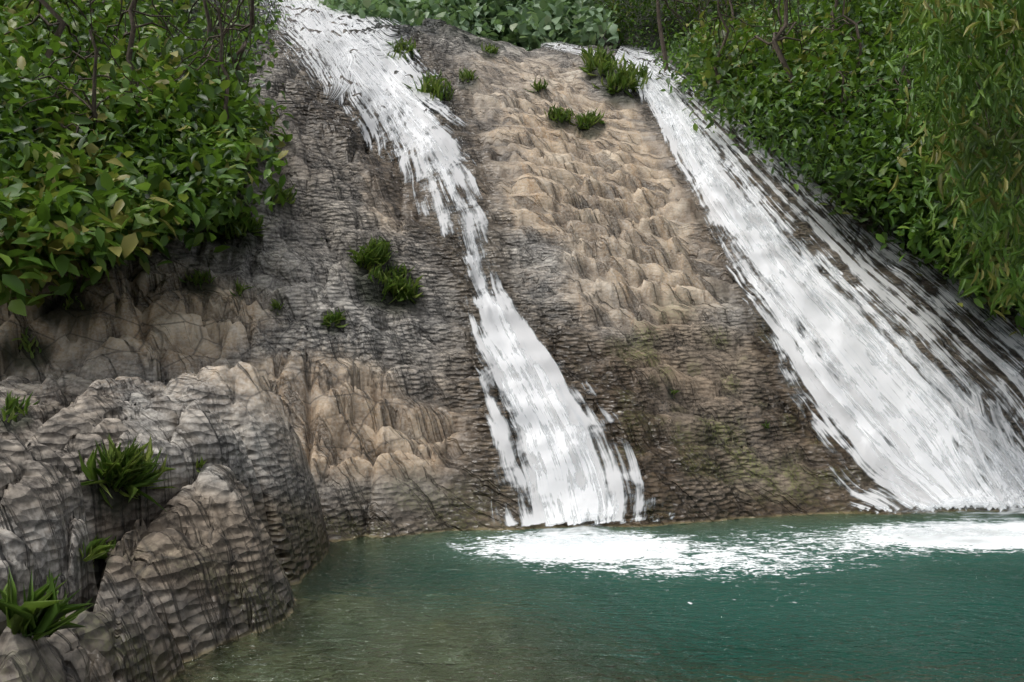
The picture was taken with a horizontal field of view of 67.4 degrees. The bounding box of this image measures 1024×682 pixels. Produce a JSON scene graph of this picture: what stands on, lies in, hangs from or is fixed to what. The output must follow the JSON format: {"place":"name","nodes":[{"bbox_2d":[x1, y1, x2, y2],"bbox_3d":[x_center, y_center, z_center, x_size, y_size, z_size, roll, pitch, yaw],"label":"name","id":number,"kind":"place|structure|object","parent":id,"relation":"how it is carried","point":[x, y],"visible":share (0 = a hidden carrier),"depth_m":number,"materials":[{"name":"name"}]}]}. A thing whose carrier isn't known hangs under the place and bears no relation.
{"place":"outdoors","nodes":[
{"label":"outdoors","id":0,"kind":"place"},
{"bbox_2d":[0,0,1023,681],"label":"rock cliff","id":1,"kind":"structure","parent":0,"point":[310,436],"depth_m":10.46,"materials":[{"name":"grey stone"}]},
{"bbox_2d":[0,567,95,640],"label":"plant","id":2,"kind":"object","parent":1,"relation":"on","point":[37,614],"visible":0.91,"depth_m":3.25,"materials":[{"name":"green plant"}]},
{"bbox_2d":[0,0,294,316],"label":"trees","id":3,"kind":"object","parent":1,"relation":"on","point":[62,206],"depth_m":10.44,"materials":[{"name":"green plant"}]},
{"bbox_2d":[1,35,769,567],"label":"grass tufts","id":4,"kind":"object","parent":1,"relation":"on","point":[131,467],"visible":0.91,"depth_m":11.24,"materials":[{"name":"green plant"}]},
{"bbox_2d":[301,0,628,50],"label":"trees","id":5,"kind":"object","parent":1,"relation":"on","point":[529,25],"depth_m":32.70,"materials":[{"name":"green plant"}]},
{"bbox_2d":[260,0,672,526],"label":"waterfall","id":6,"kind":"object","parent":1,"relation":"on","point":[533,348],"visible":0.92,"depth_m":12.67,"materials":[{"name":"white liquid"}]},
{"bbox_2d":[541,42,596,56],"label":"waterfall","id":7,"kind":"structure","parent":1,"relation":"on","point":[565,46],"depth_m":24.04,"materials":[{"name":"white liquid"}]},
{"bbox_2d":[587,0,1023,336],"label":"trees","id":8,"kind":"object","parent":1,"relation":"on","point":[861,163],"depth_m":16.71,"materials":[{"name":"green plant"}]},
{"bbox_2d":[615,45,1023,513],"bbox_3d":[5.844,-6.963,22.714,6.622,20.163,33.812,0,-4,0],"label":"waterfall","id":9,"kind":"object","parent":1,"relation":"on","point":[864,452],"visible":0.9,"depth_m":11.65,"materials":[{"name":"white liquid"}]},
{"bbox_2d":[878,0,1023,319],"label":"bamboo","id":10,"kind":"object","parent":1,"relation":"on","point":[972,33],"depth_m":9.72,"materials":[{"name":"green plant"}]},
{"bbox_2d":[169,511,1023,681],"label":"pool water","id":11,"kind":"structure","parent":0,"point":[831,598],"depth_m":5.79,"materials":[{"name":"teal liquid"}]},
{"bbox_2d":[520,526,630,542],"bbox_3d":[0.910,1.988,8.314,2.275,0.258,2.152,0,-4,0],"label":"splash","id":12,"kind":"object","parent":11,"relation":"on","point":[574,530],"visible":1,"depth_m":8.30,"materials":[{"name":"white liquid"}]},
{"bbox_2d":[879,497,1023,535],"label":"splash","id":13,"kind":"object","parent":11,"relation":"on","point":[1016,527],"visible":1,"depth_m":8.87,"materials":[{"name":"white liquid"}]}
]}

